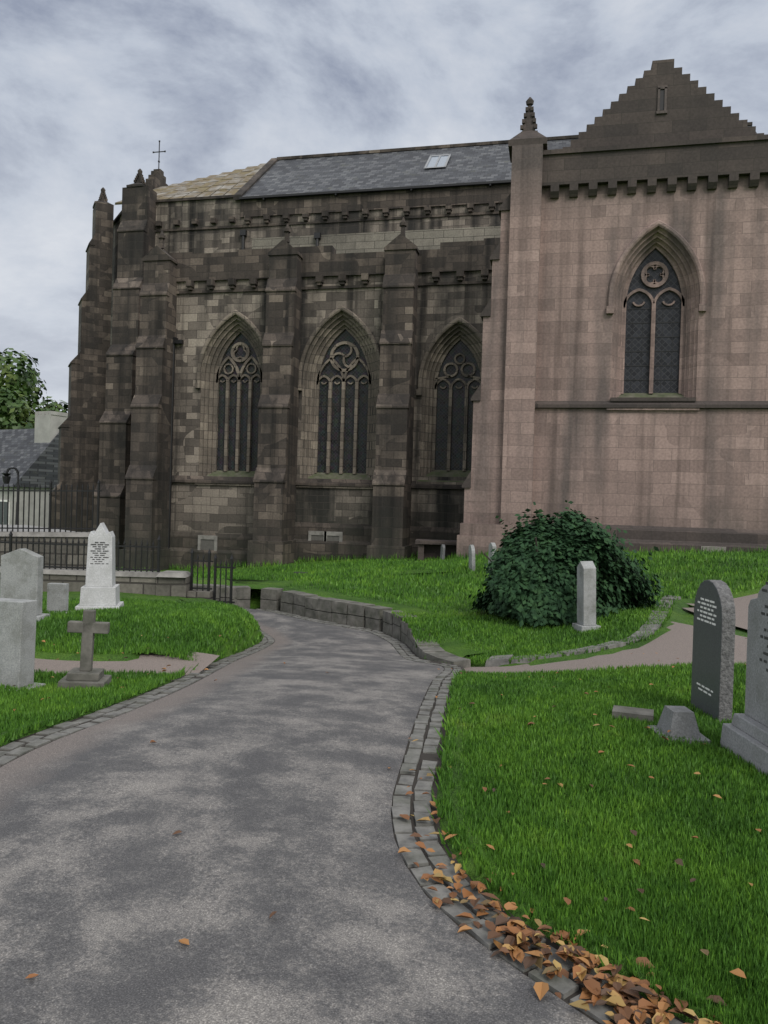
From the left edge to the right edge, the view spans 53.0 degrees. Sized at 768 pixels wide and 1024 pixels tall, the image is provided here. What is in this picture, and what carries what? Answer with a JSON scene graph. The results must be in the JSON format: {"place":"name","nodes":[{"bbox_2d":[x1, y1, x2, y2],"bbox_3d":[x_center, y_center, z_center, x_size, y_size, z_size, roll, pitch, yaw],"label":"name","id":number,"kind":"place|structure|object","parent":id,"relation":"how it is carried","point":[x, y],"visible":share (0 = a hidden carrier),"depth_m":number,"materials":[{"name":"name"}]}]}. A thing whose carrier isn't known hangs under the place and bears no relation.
{"place":"outdoors","nodes":[
{"label":"outdoors","id":0,"kind":"place"},
{"bbox_2d":[0,525,74,531],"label":"terrace paving","id":1,"kind":"structure","parent":0,"point":[31,526],"depth_m":20.56,"materials":[{"name":"grey stone"}]},
{"bbox_2d":[110,198,240,345],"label":"apse walls","id":2,"kind":"structure","parent":0,"point":[203,212],"depth_m":36.83,"materials":[{"name":"brown stone"}]},
{"bbox_2d":[115,163,265,204],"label":"roof","id":3,"kind":"structure","parent":2,"relation":"on","point":[230,183],"depth_m":38.85,"materials":[{"name":"beige stone"}]},
{"bbox_2d":[0,608,596,1023],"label":"asphalt path","id":4,"kind":"structure","parent":0,"point":[264,780],"depth_m":3.28,"materials":[{"name":"grey asphalt"}]},
{"bbox_2d":[13,635,761,1023],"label":"leaf litter","id":5,"kind":"object","parent":4,"relation":"on","point":[627,1001],"visible":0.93,"depth_m":2.68,"materials":[{"name":"orange plant"}]},
{"bbox_2d":[193,577,548,656],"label":"grass verge","id":6,"kind":"structure","parent":0,"point":[452,648],"depth_m":14.52,"materials":[{"name":"green plant"}]},
{"bbox_2d":[0,0,767,421],"label":"sky","id":7,"kind":"structure","parent":0,"point":[89,89],"materials":[{"name":"grey"}]},
{"bbox_2d":[9,556,767,903],"bbox_3d":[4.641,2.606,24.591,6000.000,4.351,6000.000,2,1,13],"label":"ground","id":8,"kind":"structure","parent":0,"point":[679,614],"depth_m":11.62,"materials":[{"name":"green plant"}]},
{"bbox_2d":[2,467,18,524],"bbox_3d":[-12.841,-0.539,26.474,0.597,1.990,0.296,2,1,-10],"label":"lamp post","id":9,"kind":"object","parent":8,"relation":"on","point":[6,477],"visible":0.9,"depth_m":26.41,"materials":[{"name":"black metal"}]},
{"bbox_2d":[0,598,45,689],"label":"headstone","id":10,"kind":"object","parent":8,"relation":"on","point":[18,617],"visible":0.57,"depth_m":6.82,"materials":[{"name":"stone"}]},
{"bbox_2d":[0,548,49,620],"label":"headstone","id":11,"kind":"object","parent":8,"relation":"on","point":[21,576],"visible":0.62,"depth_m":9.85,"materials":[{"name":"stone"}]},
{"bbox_2d":[0,348,67,429],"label":"tree","id":12,"kind":"object","parent":8,"relation":"on","point":[18,388],"depth_m":68.28,"materials":[{"name":"green plant"}]},
{"bbox_2d":[0,411,67,527],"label":"house walls","id":13,"kind":"structure","parent":8,"relation":"on","point":[48,424],"depth_m":52.11,"materials":[{"name":"beige paint"}]},
{"bbox_2d":[0,500,9,524],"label":"house window frames","id":14,"kind":"structure","parent":13,"relation":"in","point":[9,509],"depth_m":50.38,"materials":[{"name":"white paint"}]},
{"bbox_2d":[0,502,6,524],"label":"house windows","id":15,"kind":"structure","parent":14,"relation":"in","point":[5,515],"depth_m":50.59,"materials":[{"name":"grey glass"}]},
{"bbox_2d":[0,429,58,487],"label":"house roof","id":16,"kind":"structure","parent":13,"relation":"on","point":[28,458],"depth_m":52.24,"materials":[{"name":"grey tile"}]},
{"bbox_2d":[0,536,87,568],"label":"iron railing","id":17,"kind":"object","parent":8,"relation":"on","point":[58,553],"depth_m":17.79,"materials":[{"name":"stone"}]},
{"bbox_2d":[0,531,89,536],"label":"boundary wall","id":18,"kind":"structure","parent":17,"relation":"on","point":[46,534],"depth_m":17.81,"materials":[{"name":"grey stone"}]},
{"bbox_2d":[0,480,101,531],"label":"tall railing","id":19,"kind":"object","parent":17,"relation":"on","point":[50,491],"visible":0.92,"depth_m":18.04,"materials":[{"name":"black metal"}]},
{"bbox_2d":[42,583,68,612],"bbox_3d":[-4.443,1.201,10.478,0.379,0.460,0.219,2,1,5],"label":"headstone","id":20,"kind":"object","parent":8,"relation":"on","point":[57,596],"visible":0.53,"depth_m":10.43,"materials":[{"name":"stone"}]},
{"bbox_2d":[58,609,111,688],"bbox_3d":[-2.747,1.284,7.091,0.404,0.768,0.340,2,1,-8],"label":"stone cross","id":21,"kind":"object","parent":8,"relation":"on","point":[88,627],"visible":0.9,"depth_m":7.05,"materials":[{"name":"grey stone"}]},
{"bbox_2d":[75,522,123,610],"bbox_3d":[-4.029,0.800,10.958,0.599,1.297,0.598,2,1,-12],"label":"white monument","id":22,"kind":"object","parent":8,"relation":"on","point":[100,588],"visible":0.88,"depth_m":10.78,"materials":[{"name":"stone"}]},
{"bbox_2d":[90,542,108,563],"bbox_3d":[-3.987,0.576,10.788,0.243,0.312,0.002,2,1,-12],"label":"gravestone inscription","id":23,"kind":"object","parent":22,"relation":"attached to","point":[99,553],"visible":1,"depth_m":10.79,"materials":[{"name":"grey"}]},
{"bbox_2d":[0,573,234,604],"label":"wall","id":24,"kind":"structure","parent":8,"relation":"on","point":[141,585],"depth_m":14.50,"materials":[{"name":"stone"}]},
{"bbox_2d":[0,566,189,577],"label":"wall coping","id":25,"kind":"object","parent":24,"relation":"on","point":[155,574],"depth_m":14.50,"materials":[{"name":"grey stone"}]},
{"bbox_2d":[0,531,235,604],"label":"railing","id":26,"kind":"object","parent":25,"relation":"on","point":[158,569],"visible":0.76,"depth_m":14.65,"materials":[{"name":"black metal"}]},
{"bbox_2d":[51,169,239,566],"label":"corner buttress","id":27,"kind":"structure","parent":8,"relation":"on","point":[94,427],"depth_m":37.00,"materials":[{"name":"brown stone"}]},
{"bbox_2d":[145,169,167,188],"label":"apse gablet","id":28,"kind":"object","parent":27,"relation":"on","point":[156,178],"visible":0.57,"depth_m":41.71,"materials":[{"name":"grey stone"}]},
{"bbox_2d":[153,140,165,168],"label":"cross finial","id":29,"kind":"object","parent":27,"relation":"on","point":[159,151],"visible":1,"depth_m":42.16,"materials":[{"name":"black metal"}]},
{"bbox_2d":[156,576,189,597],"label":"pier wall","id":30,"kind":"structure","parent":8,"relation":"on","point":[171,586],"depth_m":14.45,"materials":[{"name":"stone"}]},
{"bbox_2d":[171,270,491,534],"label":"aisle wall","id":31,"kind":"structure","parent":8,"relation":"on","point":[226,509],"depth_m":30.40,"materials":[{"name":"stone"}]},
{"bbox_2d":[195,310,262,485],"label":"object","id":32,"kind":"object","parent":31,"relation":"attached to","point":[230,331],"depth_m":31.59,"materials":[{"name":"stone"}]},
{"bbox_2d":[217,378,258,470],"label":"bars","id":33,"kind":"object","parent":32,"relation":"attached to","point":[219,449],"visible":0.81,"depth_m":31.71,"materials":[{"name":"black metal"}]},
{"bbox_2d":[168,230,320,548],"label":"downpipes","id":34,"kind":"object","parent":31,"relation":"attached to","point":[243,235],"visible":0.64,"depth_m":31.53,"materials":[{"name":"black metal"}]},
{"bbox_2d":[201,535,338,549],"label":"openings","id":35,"kind":"object","parent":31,"relation":"in","point":[206,544],"visible":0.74,"depth_m":31.16,"materials":[{"name":"stone"}]},
{"bbox_2d":[198,531,342,550],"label":"opening frames","id":36,"kind":"structure","parent":31,"relation":"attached to","point":[325,534],"depth_m":30.22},
{"bbox_2d":[119,217,499,574],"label":"buttresses","id":37,"kind":"structure","parent":31,"relation":"attached to","point":[284,267],"depth_m":29.80,"materials":[{"name":"stone"}]},
{"bbox_2d":[296,306,379,488],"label":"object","id":38,"kind":"object","parent":31,"relation":"attached to","point":[332,329],"depth_m":30.58,"materials":[{"name":"brown stone"}]},
{"bbox_2d":[318,380,367,472],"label":"bars","id":39,"kind":"object","parent":38,"relation":"attached to","point":[338,428],"visible":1,"depth_m":30.66,"materials":[{"name":"black metal"}]},
{"bbox_2d":[240,203,501,249],"bbox_3d":[1.369,-10.724,39.118,14.800,5.900,9.000,2,1,13],"label":"clerestory","id":40,"kind":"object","parent":31,"relation":"on","point":[391,225],"visible":0.07,"depth_m":34.91,"materials":[{"name":"stone"}]},
{"bbox_2d":[240,183,510,227],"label":"parapet","id":41,"kind":"structure","parent":40,"relation":"attached to","point":[470,197],"depth_m":34.80,"materials":[{"name":"brown stone"}]},
{"bbox_2d":[239,180,510,200],"bbox_3d":[0.357,-14.448,34.555,14.600,0.180,0.220,2,1,13],"label":"roof gutter","id":42,"kind":"object","parent":41,"relation":"attached to","point":[411,188],"visible":0.93,"depth_m":34.60,"materials":[{"name":"black metal"}]},
{"bbox_2d":[252,226,500,253],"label":"upper wall","id":43,"kind":"structure","parent":40,"relation":"attached to","point":[380,241],"depth_m":34.84,"materials":[{"name":"grey stone"}]},
{"bbox_2d":[242,126,756,196],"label":"roof","id":44,"kind":"structure","parent":40,"relation":"on","point":[481,163],"depth_m":36.81,"materials":[{"name":"tile"}]},
{"bbox_2d":[424,154,450,167],"bbox_3d":[2.566,-16.764,36.748,1.040,1.330,1.628,2,1,13],"label":"skylight frame","id":45,"kind":"object","parent":44,"relation":"on","point":[437,161],"visible":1,"depth_m":36.73,"materials":[{"name":"grey metal"}]},
{"bbox_2d":[427,155,448,166],"bbox_3d":[2.570,-16.741,36.766,0.900,1.178,1.442,2,1,13],"label":"skylight glass","id":46,"kind":"object","parent":45,"relation":"in","point":[434,159],"visible":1,"depth_m":36.81,"materials":[{"name":"white glass"}]},
{"bbox_2d":[233,122,752,199],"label":"roof ridge","id":47,"kind":"structure","parent":44,"relation":"on","point":[255,178],"depth_m":38.75,"materials":[{"name":"grey stone"}]},
{"bbox_2d":[416,317,482,484],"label":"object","id":48,"kind":"object","parent":31,"relation":"on","point":[445,344],"depth_m":29.61,"materials":[{"name":"stone"}]},
{"bbox_2d":[436,384,476,469],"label":"bars","id":49,"kind":"object","parent":48,"relation":"attached to","point":[460,424],"visible":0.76,"depth_m":29.70,"materials":[{"name":"black metal"}]},
{"bbox_2d":[193,584,470,667],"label":"retaining wall","id":50,"kind":"structure","parent":8,"relation":"on","point":[383,619],"depth_m":14.32,"materials":[{"name":"grey stone"}]},
{"bbox_2d":[0,595,685,1023],"bbox_3d":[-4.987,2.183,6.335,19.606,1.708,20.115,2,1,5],"label":"sett edging","id":51,"kind":"object","parent":8,"relation":"on","point":[556,983],"visible":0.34,"depth_m":4.60,"materials":[{"name":"grey stone"}]},
{"bbox_2d":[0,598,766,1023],"bbox_3d":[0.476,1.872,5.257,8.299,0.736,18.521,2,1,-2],"label":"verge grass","id":52,"kind":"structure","parent":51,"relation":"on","point":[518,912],"depth_m":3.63,"materials":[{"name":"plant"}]},
{"bbox_2d":[0,596,767,1023],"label":"grass","id":53,"kind":"structure","parent":8,"relation":"on","point":[570,700],"depth_m":4.48,"materials":[{"name":"green plant"}]},
{"bbox_2d":[415,539,456,560],"bbox_3d":[2.036,1.353,26.507,1.900,0.740,1.000,2,1,5],"label":"table tomb","id":54,"kind":"object","parent":8,"relation":"on","point":[428,548],"visible":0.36,"depth_m":26.43,"materials":[{"name":"stone"}]},
{"bbox_2d":[440,544,444,559],"bbox_3d":[1.937,1.372,25.420,0.110,0.602,0.400,2,1,-5],"label":"headstone","id":55,"kind":"object","parent":8,"relation":"on","point":[442,553],"visible":0.77,"depth_m":25.23,"materials":[{"name":"stone"}]},
{"bbox_2d":[121,545,767,570],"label":"base weeds","id":56,"kind":"object","parent":8,"relation":"on","point":[452,555],"visible":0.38,"depth_m":28.77,"materials":[{"name":"green plant"}]},
{"bbox_2d":[469,545,474,570],"bbox_3d":[2.266,1.200,19.836,0.127,0.723,0.420,2,1,-5],"label":"headstone","id":57,"kind":"object","parent":8,"relation":"on","point":[472,557],"visible":0.78,"depth_m":19.66,"materials":[{"name":"stone"}]},
{"bbox_2d":[193,549,767,621],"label":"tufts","id":58,"kind":"object","parent":8,"relation":"on","point":[332,573],"visible":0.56,"depth_m":18.31,"materials":[{"name":"green plant"}]},
{"bbox_2d":[488,543,495,570],"bbox_3d":[2.680,1.158,19.074,0.100,0.800,0.420,2,1,-5],"label":"headstone","id":59,"kind":"object","parent":8,"relation":"on","point":[492,546],"visible":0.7,"depth_m":18.98,"materials":[{"name":"stone"}]},
{"bbox_2d":[468,500,667,627],"bbox_3d":[3.095,0.793,12.964,3.196,1.994,2.548,2,1,-8],"label":"bush","id":60,"kind":"object","parent":8,"relation":"on","point":[528,584],"depth_m":12.23,"materials":[{"name":"green plant"}]},
{"bbox_2d":[572,561,600,632],"bbox_3d":[3.045,1.269,11.509,0.319,1.075,0.359,2,1,-10],"label":"gravestone","id":61,"kind":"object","parent":8,"relation":"on","point":[586,594],"depth_m":11.40,"materials":[{"name":"stone"}]},
{"bbox_2d":[612,705,653,722],"bbox_3d":[1.928,1.596,5.960,0.300,0.120,0.200,2,1,20],"label":"flat marker","id":62,"kind":"object","parent":8,"relation":"on","point":[640,714],"visible":0.57,"depth_m":5.90,"materials":[{"name":"stone"}]},
{"bbox_2d":[532,175,767,529],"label":"transept wall","id":63,"kind":"structure","parent":8,"relation":"on","point":[704,468],"depth_m":23.74,"materials":[{"name":"brown stone"}]},
{"bbox_2d":[456,144,542,557],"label":"buttress","id":64,"kind":"structure","parent":63,"relation":"attached to","point":[502,448],"depth_m":24.28,"materials":[{"name":"stone"}]},
{"bbox_2d":[462,97,547,487],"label":"transept buttress caps","id":65,"kind":"object","parent":64,"relation":"on","point":[528,134],"visible":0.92,"depth_m":24.52,"materials":[{"name":"stone"}]},
{"bbox_2d":[533,134,767,552],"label":"stone molding","id":66,"kind":"structure","parent":63,"relation":"attached to","point":[712,160],"depth_m":23.48,"materials":[{"name":"brown stone"}]},
{"bbox_2d":[606,220,706,409],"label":"arched window","id":67,"kind":"structure","parent":63,"relation":"in","point":[670,248],"depth_m":24.18,"materials":[{"name":"stone"}]},
{"bbox_2d":[624,301,680,392],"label":"transom window bars","id":68,"kind":"object","parent":67,"relation":"attached to","point":[642,337],"visible":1,"depth_m":24.27,"materials":[{"name":"black metal"}]},
{"bbox_2d":[563,59,763,148],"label":"stepped gable","id":69,"kind":"structure","parent":63,"relation":"on","point":[694,111],"depth_m":23.73,"materials":[{"name":"stone"}]},
{"bbox_2d":[656,85,666,114],"bbox_3d":[8.575,-12.710,23.718,0.320,0.860,0.060,2,1,13],"label":"window frame","id":70,"kind":"object","parent":69,"relation":"attached to","point":[658,111],"visible":1,"depth_m":23.70,"materials":[{"name":"grey stone"}]},
{"bbox_2d":[660,90,664,109],"bbox_3d":[8.603,-12.711,23.842,0.140,0.620,0.206,2,1,13],"label":"slit window","id":71,"kind":"structure","parent":69,"relation":"attached to","point":[662,93],"depth_m":23.74,"materials":[{"name":"grey glass"}]},
{"bbox_2d":[701,546,725,551],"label":"stone slab","id":72,"kind":"structure","parent":63,"relation":"attached to","point":[723,548],"depth_m":23.08,"materials":[{"name":"grey stone"}]},
{"bbox_2d":[647,706,709,744],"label":"stone block","id":73,"kind":"structure","parent":8,"relation":"on","point":[679,721],"depth_m":5.37,"materials":[{"name":"stone"}]},
{"bbox_2d":[691,580,735,721],"bbox_3d":[2.721,1.141,6.371,0.110,1.160,0.560,2,1,0],"label":"headstone","id":74,"kind":"object","parent":8,"relation":"on","point":[713,658],"visible":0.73,"depth_m":6.21,"materials":[{"name":"stone"}]},
{"bbox_2d":[697,598,717,695],"bbox_3d":[2.666,1.109,6.370,0.002,0.771,0.391,2,1,0],"label":"headstone inscription","id":75,"kind":"object","parent":74,"relation":"attached to","point":[709,623],"visible":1,"depth_m":6.37,"materials":[{"name":"white paint"}]},
{"bbox_2d":[720,585,767,774],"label":"headstone","id":76,"kind":"object","parent":8,"relation":"on","point":[745,735],"visible":0.91,"depth_m":5.00,"materials":[{"name":"stone"}]},
{"bbox_2d":[759,582,767,671],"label":"headstone inscription","id":77,"kind":"object","parent":76,"relation":"attached to","point":[762,636],"visible":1,"depth_m":4.94,"materials":[{"name":"grey"}]},
{"bbox_2d":[34,593,757,680],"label":"gravel path","id":78,"kind":"structure","parent":0,"point":[674,643],"depth_m":9.32,"materials":[{"name":"grey gravel"}]}
]}

